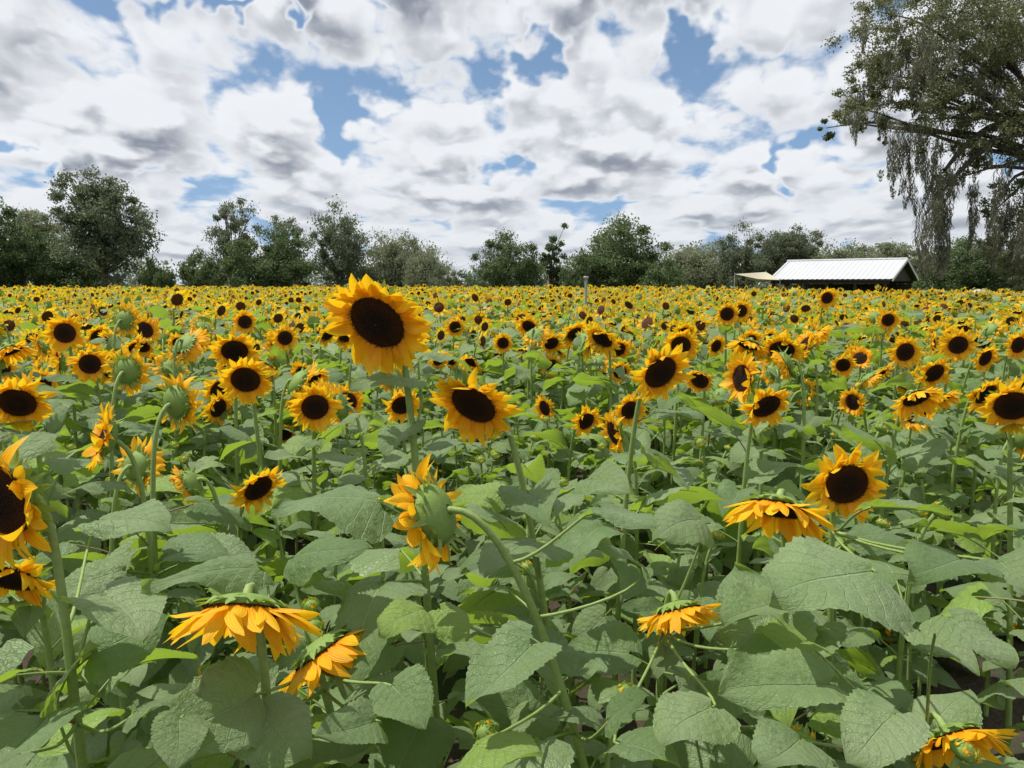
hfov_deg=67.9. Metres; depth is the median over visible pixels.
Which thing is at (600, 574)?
sunflower
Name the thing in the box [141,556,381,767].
sunflower
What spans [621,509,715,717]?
sunflower
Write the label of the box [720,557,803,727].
sunflower
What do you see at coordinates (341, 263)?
tree
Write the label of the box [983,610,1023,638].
sunflower
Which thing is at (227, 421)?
sunflower
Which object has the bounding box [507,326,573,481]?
sunflower
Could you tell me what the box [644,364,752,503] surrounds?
sunflower
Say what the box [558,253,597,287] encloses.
bush
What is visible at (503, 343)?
sunflower
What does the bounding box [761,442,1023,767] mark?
sunflower
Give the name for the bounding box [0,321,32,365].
sunflower
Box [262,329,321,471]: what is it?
sunflower
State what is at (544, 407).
sunflower
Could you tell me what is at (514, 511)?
sunflower
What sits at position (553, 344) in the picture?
sunflower
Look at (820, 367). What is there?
sunflower
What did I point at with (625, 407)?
sunflower
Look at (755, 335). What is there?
sunflower
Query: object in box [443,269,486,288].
bush
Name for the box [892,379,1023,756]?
sunflower
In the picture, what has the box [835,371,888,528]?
sunflower
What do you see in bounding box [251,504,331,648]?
sunflower
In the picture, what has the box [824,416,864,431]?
sunflower
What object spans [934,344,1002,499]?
sunflower
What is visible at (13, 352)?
sunflower
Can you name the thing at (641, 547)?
sunflower
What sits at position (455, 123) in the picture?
sky
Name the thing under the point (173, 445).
sunflower
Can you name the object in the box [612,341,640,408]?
sunflower
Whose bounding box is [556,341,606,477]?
sunflower
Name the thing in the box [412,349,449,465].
sunflower
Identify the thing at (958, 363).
sunflower
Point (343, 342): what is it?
sunflower
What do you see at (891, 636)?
sunflower
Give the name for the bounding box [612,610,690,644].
sunflower
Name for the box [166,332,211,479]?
sunflower
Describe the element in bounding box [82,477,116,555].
sunflower
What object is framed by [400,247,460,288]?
tree
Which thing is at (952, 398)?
sunflower
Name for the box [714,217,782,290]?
tree
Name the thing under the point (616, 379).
sunflower
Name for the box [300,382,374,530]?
sunflower
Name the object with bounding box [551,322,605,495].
sunflower
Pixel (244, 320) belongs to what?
sunflower
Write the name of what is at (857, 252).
tree
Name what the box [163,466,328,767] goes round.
sunflower
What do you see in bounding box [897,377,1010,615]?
sunflower
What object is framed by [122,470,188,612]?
sunflower
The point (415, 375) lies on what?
sunflower
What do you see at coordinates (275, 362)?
sunflower
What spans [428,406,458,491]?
sunflower
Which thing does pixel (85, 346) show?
sunflower
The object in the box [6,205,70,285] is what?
tree
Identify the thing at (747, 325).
sunflower
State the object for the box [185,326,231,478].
sunflower
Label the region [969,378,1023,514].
sunflower
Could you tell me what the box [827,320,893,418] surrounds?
sunflower
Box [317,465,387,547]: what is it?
sunflower
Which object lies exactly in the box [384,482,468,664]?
sunflower
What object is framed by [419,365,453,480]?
sunflower
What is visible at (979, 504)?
sunflower
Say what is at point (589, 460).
sunflower
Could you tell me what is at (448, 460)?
sunflower
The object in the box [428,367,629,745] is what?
sunflower
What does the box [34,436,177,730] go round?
sunflower
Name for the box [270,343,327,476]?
sunflower
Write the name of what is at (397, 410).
sunflower
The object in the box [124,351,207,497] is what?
sunflower
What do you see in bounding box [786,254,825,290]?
bush
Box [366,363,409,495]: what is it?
sunflower
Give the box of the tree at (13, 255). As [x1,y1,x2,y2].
[0,196,58,287]
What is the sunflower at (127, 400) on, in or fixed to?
on the ground
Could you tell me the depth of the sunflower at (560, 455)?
4.51 m
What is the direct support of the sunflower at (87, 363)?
on the ground
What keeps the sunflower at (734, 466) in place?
on the ground
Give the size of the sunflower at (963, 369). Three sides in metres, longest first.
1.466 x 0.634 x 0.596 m
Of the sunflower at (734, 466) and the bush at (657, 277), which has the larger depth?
the bush at (657, 277)
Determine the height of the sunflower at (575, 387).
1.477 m
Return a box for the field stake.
[584,276,588,306]
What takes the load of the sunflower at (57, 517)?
on the ground
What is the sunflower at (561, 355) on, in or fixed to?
on the ground
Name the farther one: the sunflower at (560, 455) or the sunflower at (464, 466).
the sunflower at (464, 466)
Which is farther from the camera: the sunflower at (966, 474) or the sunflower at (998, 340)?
the sunflower at (998, 340)
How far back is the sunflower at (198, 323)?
6.44 m
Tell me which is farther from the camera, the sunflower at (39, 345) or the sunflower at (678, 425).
the sunflower at (678, 425)
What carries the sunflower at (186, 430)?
on the ground
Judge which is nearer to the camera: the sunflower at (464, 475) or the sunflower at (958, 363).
the sunflower at (464, 475)
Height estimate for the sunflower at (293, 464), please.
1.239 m
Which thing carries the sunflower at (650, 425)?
on the ground
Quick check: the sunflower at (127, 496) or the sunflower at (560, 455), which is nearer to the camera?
the sunflower at (127, 496)
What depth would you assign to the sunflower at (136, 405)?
5.17 m
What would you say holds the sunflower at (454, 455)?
on the ground
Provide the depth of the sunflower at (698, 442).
3.29 m
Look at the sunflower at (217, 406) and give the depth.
3.86 m
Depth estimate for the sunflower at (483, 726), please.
1.45 m
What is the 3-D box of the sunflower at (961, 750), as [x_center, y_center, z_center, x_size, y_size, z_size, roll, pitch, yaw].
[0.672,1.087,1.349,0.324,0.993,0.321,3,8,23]
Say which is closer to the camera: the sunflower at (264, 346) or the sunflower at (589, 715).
the sunflower at (589, 715)
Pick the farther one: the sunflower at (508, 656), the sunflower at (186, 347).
the sunflower at (186, 347)
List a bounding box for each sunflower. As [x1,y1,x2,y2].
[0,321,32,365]
[0,340,43,565]
[0,369,55,713]
[0,376,107,687]
[0,425,235,767]
[0,530,72,712]
[0,550,16,647]
[0,556,157,767]
[0,594,61,701]
[1,340,51,430]
[1,362,43,521]
[4,434,75,682]
[9,433,76,683]
[25,313,127,510]
[25,738,50,765]
[28,327,80,442]
[28,331,92,506]
[28,367,97,529]
[30,351,70,503]
[30,575,166,718]
[31,355,107,525]
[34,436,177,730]
[35,663,169,767]
[37,370,87,510]
[38,342,108,508]
[40,344,182,608]
[42,353,93,483]
[47,345,122,509]
[51,343,162,542]
[51,443,105,521]
[55,401,230,729]
[61,331,145,509]
[70,301,162,506]
[78,348,147,556]
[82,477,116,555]
[84,323,112,405]
[89,381,111,406]
[90,313,165,448]
[90,330,161,439]
[101,491,178,621]
[106,373,257,686]
[110,376,170,508]
[118,327,227,494]
[119,536,183,590]
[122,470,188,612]
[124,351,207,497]
[134,340,169,442]
[136,661,212,707]
[139,389,234,504]
[141,463,324,661]
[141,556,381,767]
[142,351,183,470]
[145,440,202,622]
[147,353,175,465]
[148,587,243,767]
[150,536,435,767]
[151,348,189,474]
[161,369,239,494]
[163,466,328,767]
[164,356,320,642]
[165,455,213,505]
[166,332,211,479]
[166,370,211,480]
[167,508,183,627]
[178,370,274,559]
[183,326,263,550]
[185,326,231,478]
[188,317,262,474]
[197,360,273,549]
[205,582,307,764]
[206,343,266,477]
[217,359,319,593]
[218,376,270,536]
[222,394,278,474]
[229,309,289,426]
[229,396,279,540]
[231,367,277,528]
[238,357,292,550]
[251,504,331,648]
[252,383,380,622]
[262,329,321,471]
[262,343,288,425]
[263,329,306,461]
[263,424,321,544]
[264,355,309,426]
[264,368,329,554]
[267,323,305,475]
[268,377,354,630]
[270,273,535,767]
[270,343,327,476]
[277,358,317,537]
[286,595,386,763]
[293,617,390,714]
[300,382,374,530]
[300,529,358,705]
[305,327,337,365]
[307,357,385,478]
[308,439,357,520]
[311,384,410,608]
[316,383,392,538]
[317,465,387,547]
[320,335,369,452]
[326,422,377,535]
[337,497,417,670]
[350,365,406,481]
[351,426,409,545]
[354,365,418,488]
[357,387,469,552]
[362,370,389,477]
[363,369,434,448]
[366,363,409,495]
[372,345,444,467]
[374,419,420,534]
[383,453,656,767]
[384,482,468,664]
[385,533,445,671]
[390,462,453,609]
[394,564,483,730]
[400,408,440,479]
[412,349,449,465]
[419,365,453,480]
[427,352,464,490]
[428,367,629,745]
[428,379,454,492]
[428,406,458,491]
[429,316,478,433]
[432,435,476,547]
[436,419,487,562]
[437,510,501,750]
[445,563,534,767]
[448,351,485,459]
[450,436,506,561]
[455,451,511,586]
[456,515,582,676]
[457,354,485,481]
[458,429,488,484]
[458,441,507,534]
[459,711,499,762]
[460,455,512,579]
[463,436,508,554]
[485,331,526,465]
[489,401,533,517]
[493,387,525,477]
[498,434,551,585]
[504,327,548,490]
[505,415,546,527]
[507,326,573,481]
[509,313,557,425]
[512,393,590,540]
[516,560,590,731]
[518,320,588,452]
[519,405,602,606]
[520,329,587,461]
[524,353,569,462]
[524,477,590,693]
[526,328,603,510]
[532,416,583,468]
[533,496,600,706]
[540,509,615,706]
[548,680,653,767]
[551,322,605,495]
[551,343,729,709]
[553,348,588,428]
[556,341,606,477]
[561,321,653,494]
[564,391,656,551]
[568,499,791,767]
[570,348,619,480]
[580,424,642,547]
[583,353,608,478]
[585,461,650,550]
[586,447,643,615]
[588,442,650,598]
[590,361,658,447]
[590,460,643,615]
[594,336,633,413]
[597,408,676,684]
[606,324,644,394]
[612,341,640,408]
[612,424,649,533]
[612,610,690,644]
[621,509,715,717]
[637,359,692,507]
[639,459,716,632]
[640,355,701,483]
[641,329,715,554]
[641,530,735,671]
[642,321,699,477]
[643,488,867,767]
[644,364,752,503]
[648,435,776,668]
[649,369,711,489]
[655,384,738,506]
[655,385,806,670]
[672,360,689,445]
[680,334,726,465]
[684,371,771,560]
[685,445,731,644]
[688,300,744,470]
[693,403,734,479]
[697,336,796,570]
[697,622,773,729]
[700,350,807,573]
[709,330,790,502]
[710,299,752,367]
[712,330,812,566]
[714,359,765,480]
[718,607,1019,767]
[719,328,776,411]
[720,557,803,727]
[722,318,757,478]
[722,327,762,505]
[731,379,765,501]
[734,346,882,535]
[738,359,806,461]
[747,378,821,503]
[754,717,838,767]
[758,359,825,472]
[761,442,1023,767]
[770,329,863,537]
[783,325,833,461]
[786,320,835,482]
[786,432,843,513]
[792,352,856,463]
[798,625,847,767]
[801,423,912,621]
[807,287,853,445]
[809,408,841,450]
[815,510,900,743]
[819,364,894,448]
[819,513,907,672]
[823,518,909,744]
[824,387,950,627]
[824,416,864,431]
[825,345,881,450]
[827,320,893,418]
[829,387,910,557]
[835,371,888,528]
[835,499,979,731]
[842,343,887,416]
[848,399,953,643]
[857,334,930,559]
[859,621,984,688]
[869,309,911,418]
[875,369,924,426]
[878,509,963,695]
[881,357,956,495]
[889,389,962,567]
[890,472,974,696]
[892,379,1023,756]
[894,331,973,487]
[896,327,980,499]
[896,442,960,607]
[897,331,941,499]
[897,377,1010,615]
[900,428,981,593]
[907,376,1021,599]
[915,348,949,464]
[919,497,1023,747]
[925,322,960,483]
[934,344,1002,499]
[935,326,995,517]
[936,427,1023,716]
[942,319,1006,477]
[944,336,1006,512]
[949,328,994,450]
[949,737,981,767]
[959,329,1023,502]
[959,677,1023,767]
[960,374,1023,558]
[964,317,1023,497]
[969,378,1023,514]
[970,478,1023,597]
[972,327,1023,506]
[979,452,1023,509]
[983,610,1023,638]
[990,462,1023,620]
[999,363,1023,524]
[1016,357,1023,377]
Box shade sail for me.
[734,272,780,290]
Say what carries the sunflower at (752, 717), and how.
on the ground
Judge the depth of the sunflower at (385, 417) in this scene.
5.64 m
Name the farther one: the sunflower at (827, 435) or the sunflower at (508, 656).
the sunflower at (827, 435)
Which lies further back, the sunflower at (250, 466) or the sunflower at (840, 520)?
the sunflower at (250, 466)
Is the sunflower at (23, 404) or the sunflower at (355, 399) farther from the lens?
the sunflower at (355, 399)
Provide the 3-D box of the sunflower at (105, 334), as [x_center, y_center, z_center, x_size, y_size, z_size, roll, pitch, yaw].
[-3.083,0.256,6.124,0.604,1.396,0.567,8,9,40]
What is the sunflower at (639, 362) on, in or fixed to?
on the ground
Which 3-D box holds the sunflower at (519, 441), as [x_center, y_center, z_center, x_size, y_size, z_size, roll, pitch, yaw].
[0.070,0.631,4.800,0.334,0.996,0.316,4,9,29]
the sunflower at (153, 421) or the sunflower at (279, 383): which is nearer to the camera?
the sunflower at (279, 383)
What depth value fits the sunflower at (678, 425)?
6.55 m
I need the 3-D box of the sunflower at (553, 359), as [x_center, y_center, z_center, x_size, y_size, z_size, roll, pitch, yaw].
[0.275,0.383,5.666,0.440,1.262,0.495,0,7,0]
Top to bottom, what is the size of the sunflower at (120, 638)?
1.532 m
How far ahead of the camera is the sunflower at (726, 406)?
5.46 m
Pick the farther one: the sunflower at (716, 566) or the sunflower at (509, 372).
the sunflower at (509, 372)
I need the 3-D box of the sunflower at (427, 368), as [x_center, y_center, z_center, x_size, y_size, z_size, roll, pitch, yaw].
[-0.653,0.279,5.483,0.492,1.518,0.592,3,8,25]
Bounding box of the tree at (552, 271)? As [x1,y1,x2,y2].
[538,222,568,286]
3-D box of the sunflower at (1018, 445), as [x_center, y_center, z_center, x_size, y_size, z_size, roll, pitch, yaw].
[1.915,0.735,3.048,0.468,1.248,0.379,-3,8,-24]
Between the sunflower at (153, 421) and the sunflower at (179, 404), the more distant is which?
the sunflower at (153, 421)
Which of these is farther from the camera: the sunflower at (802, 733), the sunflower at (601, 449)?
the sunflower at (601, 449)
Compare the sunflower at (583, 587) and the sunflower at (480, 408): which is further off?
the sunflower at (583, 587)
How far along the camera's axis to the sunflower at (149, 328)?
5.37 m
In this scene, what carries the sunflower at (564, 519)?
on the ground
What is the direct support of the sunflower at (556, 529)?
on the ground
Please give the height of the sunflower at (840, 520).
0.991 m
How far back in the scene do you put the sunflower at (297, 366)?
5.04 m
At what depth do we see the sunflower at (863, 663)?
2.14 m
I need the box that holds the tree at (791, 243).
[761,223,827,289]
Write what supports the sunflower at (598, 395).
on the ground
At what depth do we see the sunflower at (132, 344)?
4.56 m
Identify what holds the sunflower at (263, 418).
on the ground
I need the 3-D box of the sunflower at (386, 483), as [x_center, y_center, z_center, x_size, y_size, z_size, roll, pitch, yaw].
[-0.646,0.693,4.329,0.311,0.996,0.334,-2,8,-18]
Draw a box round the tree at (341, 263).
[299,194,387,287]
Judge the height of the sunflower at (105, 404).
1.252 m
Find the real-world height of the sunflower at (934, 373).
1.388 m
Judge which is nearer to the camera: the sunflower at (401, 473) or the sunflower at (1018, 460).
the sunflower at (1018, 460)
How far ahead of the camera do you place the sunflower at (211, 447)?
4.72 m
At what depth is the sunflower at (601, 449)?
3.82 m
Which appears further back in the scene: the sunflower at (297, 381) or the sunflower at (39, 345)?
the sunflower at (39, 345)
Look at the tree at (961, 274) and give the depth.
107.43 m
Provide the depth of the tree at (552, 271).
100.91 m
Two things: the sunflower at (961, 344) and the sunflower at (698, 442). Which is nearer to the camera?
the sunflower at (698, 442)
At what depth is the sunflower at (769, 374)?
4.74 m
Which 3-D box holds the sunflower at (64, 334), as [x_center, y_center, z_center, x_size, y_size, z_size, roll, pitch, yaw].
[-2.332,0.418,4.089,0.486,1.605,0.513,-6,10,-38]
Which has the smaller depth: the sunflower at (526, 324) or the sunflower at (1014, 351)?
the sunflower at (1014, 351)
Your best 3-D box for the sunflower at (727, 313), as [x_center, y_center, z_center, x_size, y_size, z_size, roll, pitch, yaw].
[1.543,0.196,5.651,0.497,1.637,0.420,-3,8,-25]
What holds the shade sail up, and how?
on the ground
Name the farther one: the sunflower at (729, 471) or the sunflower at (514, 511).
the sunflower at (729, 471)
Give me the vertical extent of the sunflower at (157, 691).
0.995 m
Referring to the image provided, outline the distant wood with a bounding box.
[22,238,1022,291]
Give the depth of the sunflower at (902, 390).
4.67 m
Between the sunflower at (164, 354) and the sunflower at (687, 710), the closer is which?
the sunflower at (687, 710)
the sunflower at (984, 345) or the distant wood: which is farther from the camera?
the distant wood
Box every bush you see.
[137,254,180,288]
[174,245,234,287]
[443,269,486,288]
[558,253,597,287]
[633,254,687,288]
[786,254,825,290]
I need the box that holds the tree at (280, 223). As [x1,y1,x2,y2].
[263,213,314,282]
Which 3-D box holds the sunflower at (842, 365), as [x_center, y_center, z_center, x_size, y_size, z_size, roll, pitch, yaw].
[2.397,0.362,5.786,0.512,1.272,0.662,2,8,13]
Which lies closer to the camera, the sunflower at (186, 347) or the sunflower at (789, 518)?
the sunflower at (789, 518)
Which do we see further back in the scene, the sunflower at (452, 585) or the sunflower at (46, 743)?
the sunflower at (452, 585)
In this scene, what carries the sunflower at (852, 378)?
on the ground
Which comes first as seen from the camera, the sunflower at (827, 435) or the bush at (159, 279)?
the sunflower at (827, 435)
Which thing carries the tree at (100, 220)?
on the ground
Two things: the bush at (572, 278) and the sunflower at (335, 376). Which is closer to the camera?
the sunflower at (335, 376)
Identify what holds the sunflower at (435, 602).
on the ground
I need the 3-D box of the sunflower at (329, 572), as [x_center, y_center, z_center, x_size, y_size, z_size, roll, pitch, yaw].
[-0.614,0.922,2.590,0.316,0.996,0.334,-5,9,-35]
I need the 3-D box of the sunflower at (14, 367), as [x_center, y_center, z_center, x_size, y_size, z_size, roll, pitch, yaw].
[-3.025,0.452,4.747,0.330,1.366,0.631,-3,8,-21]
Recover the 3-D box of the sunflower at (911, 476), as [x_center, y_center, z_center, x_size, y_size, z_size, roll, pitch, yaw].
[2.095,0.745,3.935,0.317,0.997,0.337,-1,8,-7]
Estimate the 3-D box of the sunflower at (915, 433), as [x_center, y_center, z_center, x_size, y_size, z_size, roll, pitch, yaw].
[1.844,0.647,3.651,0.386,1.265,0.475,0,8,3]
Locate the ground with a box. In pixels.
[5,285,1023,767]
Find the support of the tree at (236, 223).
on the ground
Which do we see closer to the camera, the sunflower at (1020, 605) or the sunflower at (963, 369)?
the sunflower at (1020, 605)
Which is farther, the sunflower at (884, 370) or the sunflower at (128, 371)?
the sunflower at (884, 370)
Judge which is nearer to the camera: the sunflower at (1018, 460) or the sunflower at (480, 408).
the sunflower at (480, 408)
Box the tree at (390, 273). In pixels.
[354,226,447,287]
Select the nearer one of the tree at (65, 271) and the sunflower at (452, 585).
the sunflower at (452, 585)
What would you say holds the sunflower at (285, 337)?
on the ground
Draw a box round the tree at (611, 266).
[561,211,687,287]
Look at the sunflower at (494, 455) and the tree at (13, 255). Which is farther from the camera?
the tree at (13, 255)
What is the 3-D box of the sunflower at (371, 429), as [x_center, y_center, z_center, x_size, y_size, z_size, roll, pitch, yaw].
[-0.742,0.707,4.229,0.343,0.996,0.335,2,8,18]
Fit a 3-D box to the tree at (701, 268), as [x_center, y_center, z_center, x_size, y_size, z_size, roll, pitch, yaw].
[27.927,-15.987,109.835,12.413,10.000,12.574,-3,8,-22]
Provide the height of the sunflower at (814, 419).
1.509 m
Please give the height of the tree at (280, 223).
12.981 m
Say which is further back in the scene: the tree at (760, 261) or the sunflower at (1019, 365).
the tree at (760, 261)
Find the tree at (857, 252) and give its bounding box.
[815,238,889,258]
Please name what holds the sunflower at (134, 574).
on the ground
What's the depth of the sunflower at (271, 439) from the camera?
4.81 m
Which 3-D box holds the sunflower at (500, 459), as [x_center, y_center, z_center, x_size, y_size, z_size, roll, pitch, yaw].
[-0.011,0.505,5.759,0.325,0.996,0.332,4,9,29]
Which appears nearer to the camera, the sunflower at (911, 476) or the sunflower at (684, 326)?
the sunflower at (911, 476)
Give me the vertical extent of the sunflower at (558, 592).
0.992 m
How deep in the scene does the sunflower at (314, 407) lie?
2.80 m
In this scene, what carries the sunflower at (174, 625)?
on the ground
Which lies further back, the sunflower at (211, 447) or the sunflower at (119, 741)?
the sunflower at (211, 447)
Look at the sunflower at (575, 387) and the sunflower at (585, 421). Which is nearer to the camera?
the sunflower at (585, 421)
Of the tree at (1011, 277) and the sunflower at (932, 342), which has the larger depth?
the tree at (1011, 277)
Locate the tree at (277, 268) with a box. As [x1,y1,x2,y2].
[219,221,321,288]
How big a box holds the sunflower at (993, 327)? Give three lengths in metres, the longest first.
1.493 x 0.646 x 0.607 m
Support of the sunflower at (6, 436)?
on the ground
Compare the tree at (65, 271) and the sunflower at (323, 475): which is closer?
the sunflower at (323, 475)
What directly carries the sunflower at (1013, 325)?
on the ground
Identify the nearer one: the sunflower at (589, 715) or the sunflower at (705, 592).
the sunflower at (589, 715)
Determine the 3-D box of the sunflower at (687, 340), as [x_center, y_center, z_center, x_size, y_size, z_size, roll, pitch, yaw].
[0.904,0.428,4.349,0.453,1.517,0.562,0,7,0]
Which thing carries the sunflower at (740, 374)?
on the ground
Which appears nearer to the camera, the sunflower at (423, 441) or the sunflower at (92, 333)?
the sunflower at (423, 441)
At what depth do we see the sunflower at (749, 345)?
4.09 m
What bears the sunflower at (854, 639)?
on the ground
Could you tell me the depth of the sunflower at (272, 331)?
6.15 m
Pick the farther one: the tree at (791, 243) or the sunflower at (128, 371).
the tree at (791, 243)
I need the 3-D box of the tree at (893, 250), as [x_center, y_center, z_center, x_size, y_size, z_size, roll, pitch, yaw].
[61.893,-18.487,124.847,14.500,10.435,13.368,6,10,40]
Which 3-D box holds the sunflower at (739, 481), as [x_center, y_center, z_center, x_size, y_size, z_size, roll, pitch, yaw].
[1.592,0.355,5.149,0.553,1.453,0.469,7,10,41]
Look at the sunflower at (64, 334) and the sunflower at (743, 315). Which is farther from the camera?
the sunflower at (743, 315)
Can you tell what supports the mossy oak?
on the ground
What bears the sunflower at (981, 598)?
on the ground
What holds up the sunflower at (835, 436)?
on the ground
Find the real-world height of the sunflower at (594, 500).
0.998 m
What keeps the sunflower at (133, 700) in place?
on the ground
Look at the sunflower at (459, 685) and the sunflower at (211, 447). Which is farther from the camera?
the sunflower at (211, 447)
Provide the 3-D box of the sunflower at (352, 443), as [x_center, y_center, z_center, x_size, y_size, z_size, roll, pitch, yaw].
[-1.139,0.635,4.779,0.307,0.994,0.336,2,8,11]
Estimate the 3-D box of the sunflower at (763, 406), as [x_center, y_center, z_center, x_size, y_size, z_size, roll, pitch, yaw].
[0.861,0.671,2.941,0.451,1.402,0.477,-5,9,-31]
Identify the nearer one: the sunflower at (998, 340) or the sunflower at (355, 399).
the sunflower at (355, 399)
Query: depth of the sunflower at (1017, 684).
1.93 m
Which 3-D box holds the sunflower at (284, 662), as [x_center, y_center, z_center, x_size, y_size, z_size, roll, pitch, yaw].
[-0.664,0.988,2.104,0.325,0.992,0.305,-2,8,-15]
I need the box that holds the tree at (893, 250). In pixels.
[865,238,930,284]
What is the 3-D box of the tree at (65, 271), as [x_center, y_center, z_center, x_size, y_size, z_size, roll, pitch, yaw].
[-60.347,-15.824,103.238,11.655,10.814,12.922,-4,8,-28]
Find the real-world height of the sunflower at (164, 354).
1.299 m
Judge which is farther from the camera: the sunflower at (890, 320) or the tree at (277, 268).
the tree at (277, 268)
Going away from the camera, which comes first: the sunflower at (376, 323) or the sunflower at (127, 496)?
the sunflower at (376, 323)
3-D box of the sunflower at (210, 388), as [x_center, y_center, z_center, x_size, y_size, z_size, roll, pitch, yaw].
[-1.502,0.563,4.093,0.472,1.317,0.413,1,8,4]
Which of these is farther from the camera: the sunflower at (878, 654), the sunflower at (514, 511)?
the sunflower at (514, 511)
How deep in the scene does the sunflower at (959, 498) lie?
3.59 m
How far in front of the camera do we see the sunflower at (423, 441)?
4.73 m
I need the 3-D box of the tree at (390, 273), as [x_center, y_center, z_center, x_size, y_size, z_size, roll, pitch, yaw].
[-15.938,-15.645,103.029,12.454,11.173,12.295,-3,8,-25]
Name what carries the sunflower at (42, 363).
on the ground
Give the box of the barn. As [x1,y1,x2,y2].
[770,257,918,294]
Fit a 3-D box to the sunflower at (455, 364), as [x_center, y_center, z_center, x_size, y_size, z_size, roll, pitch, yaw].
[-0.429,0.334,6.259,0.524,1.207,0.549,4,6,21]
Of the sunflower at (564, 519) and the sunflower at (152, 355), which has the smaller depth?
the sunflower at (564, 519)
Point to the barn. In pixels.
(865, 274)
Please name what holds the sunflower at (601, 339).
on the ground
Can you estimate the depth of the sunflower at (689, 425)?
5.10 m
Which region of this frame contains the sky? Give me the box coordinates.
[0,0,1023,284]
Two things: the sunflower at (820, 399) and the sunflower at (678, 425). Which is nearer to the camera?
the sunflower at (820, 399)
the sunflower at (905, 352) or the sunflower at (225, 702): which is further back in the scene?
the sunflower at (905, 352)
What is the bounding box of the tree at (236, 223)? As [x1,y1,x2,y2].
[201,196,261,284]
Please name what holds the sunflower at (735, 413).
on the ground
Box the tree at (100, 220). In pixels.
[43,164,168,287]
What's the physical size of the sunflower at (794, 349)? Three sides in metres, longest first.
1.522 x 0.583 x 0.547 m
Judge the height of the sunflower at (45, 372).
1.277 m
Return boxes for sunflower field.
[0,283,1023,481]
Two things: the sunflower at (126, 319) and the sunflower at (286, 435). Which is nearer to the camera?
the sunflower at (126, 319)
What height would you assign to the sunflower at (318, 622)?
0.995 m
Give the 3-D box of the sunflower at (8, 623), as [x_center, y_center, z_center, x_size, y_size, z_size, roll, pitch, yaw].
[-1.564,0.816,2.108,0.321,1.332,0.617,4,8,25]
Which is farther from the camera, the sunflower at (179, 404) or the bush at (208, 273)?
the bush at (208, 273)
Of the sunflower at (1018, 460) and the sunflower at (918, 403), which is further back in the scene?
the sunflower at (1018, 460)
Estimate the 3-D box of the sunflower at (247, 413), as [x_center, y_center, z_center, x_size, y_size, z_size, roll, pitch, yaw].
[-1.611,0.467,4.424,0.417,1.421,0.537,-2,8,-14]
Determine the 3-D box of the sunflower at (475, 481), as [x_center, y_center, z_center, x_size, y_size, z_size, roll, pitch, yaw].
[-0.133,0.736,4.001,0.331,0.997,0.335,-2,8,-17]
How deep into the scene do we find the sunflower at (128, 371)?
2.98 m
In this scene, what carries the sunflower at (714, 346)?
on the ground
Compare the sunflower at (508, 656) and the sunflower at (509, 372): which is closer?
the sunflower at (508, 656)
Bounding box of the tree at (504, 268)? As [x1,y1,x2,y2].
[462,227,548,288]
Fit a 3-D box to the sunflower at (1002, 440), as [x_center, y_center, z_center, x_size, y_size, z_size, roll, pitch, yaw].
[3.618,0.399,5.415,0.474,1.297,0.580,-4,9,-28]
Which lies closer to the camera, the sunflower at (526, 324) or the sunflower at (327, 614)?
the sunflower at (327, 614)
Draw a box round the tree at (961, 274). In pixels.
[911,235,1011,291]
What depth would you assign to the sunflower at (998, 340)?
5.04 m
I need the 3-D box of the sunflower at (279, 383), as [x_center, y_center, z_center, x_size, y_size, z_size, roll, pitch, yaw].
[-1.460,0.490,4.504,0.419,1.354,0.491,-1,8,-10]
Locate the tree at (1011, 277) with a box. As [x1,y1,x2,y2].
[966,225,1023,293]
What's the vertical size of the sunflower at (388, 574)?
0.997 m
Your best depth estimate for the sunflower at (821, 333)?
5.14 m
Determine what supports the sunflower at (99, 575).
on the ground
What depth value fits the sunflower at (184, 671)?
2.03 m
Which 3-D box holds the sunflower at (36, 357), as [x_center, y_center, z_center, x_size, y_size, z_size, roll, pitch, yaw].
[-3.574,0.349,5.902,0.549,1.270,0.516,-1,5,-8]
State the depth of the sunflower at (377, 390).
6.11 m
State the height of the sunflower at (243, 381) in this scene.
1.474 m
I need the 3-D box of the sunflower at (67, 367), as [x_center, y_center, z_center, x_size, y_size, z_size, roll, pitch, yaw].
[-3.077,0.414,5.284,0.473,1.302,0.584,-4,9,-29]
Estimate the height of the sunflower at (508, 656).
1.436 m
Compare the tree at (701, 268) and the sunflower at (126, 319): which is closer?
the sunflower at (126, 319)
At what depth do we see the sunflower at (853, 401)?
4.30 m
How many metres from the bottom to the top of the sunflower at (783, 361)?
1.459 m
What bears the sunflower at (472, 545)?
on the ground
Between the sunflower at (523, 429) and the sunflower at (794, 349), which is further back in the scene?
the sunflower at (523, 429)
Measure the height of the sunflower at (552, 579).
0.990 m
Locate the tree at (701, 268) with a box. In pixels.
[670,237,732,289]
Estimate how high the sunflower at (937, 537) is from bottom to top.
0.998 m
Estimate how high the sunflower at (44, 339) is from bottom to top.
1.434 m
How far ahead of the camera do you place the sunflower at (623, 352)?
6.07 m
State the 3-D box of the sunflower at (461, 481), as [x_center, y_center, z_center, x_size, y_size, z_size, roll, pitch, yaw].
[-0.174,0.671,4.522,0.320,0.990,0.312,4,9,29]
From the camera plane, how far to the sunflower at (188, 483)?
2.50 m
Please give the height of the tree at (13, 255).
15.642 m
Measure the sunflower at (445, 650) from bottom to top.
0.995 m
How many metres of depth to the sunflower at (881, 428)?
3.33 m
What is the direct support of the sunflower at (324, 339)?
on the ground
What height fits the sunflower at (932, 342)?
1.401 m
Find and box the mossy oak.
[817,0,1023,296]
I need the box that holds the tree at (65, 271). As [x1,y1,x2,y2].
[17,227,102,288]
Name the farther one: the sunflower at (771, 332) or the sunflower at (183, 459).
the sunflower at (771, 332)
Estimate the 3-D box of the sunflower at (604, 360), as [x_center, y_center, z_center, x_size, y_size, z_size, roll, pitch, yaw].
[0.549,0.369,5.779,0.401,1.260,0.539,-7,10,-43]

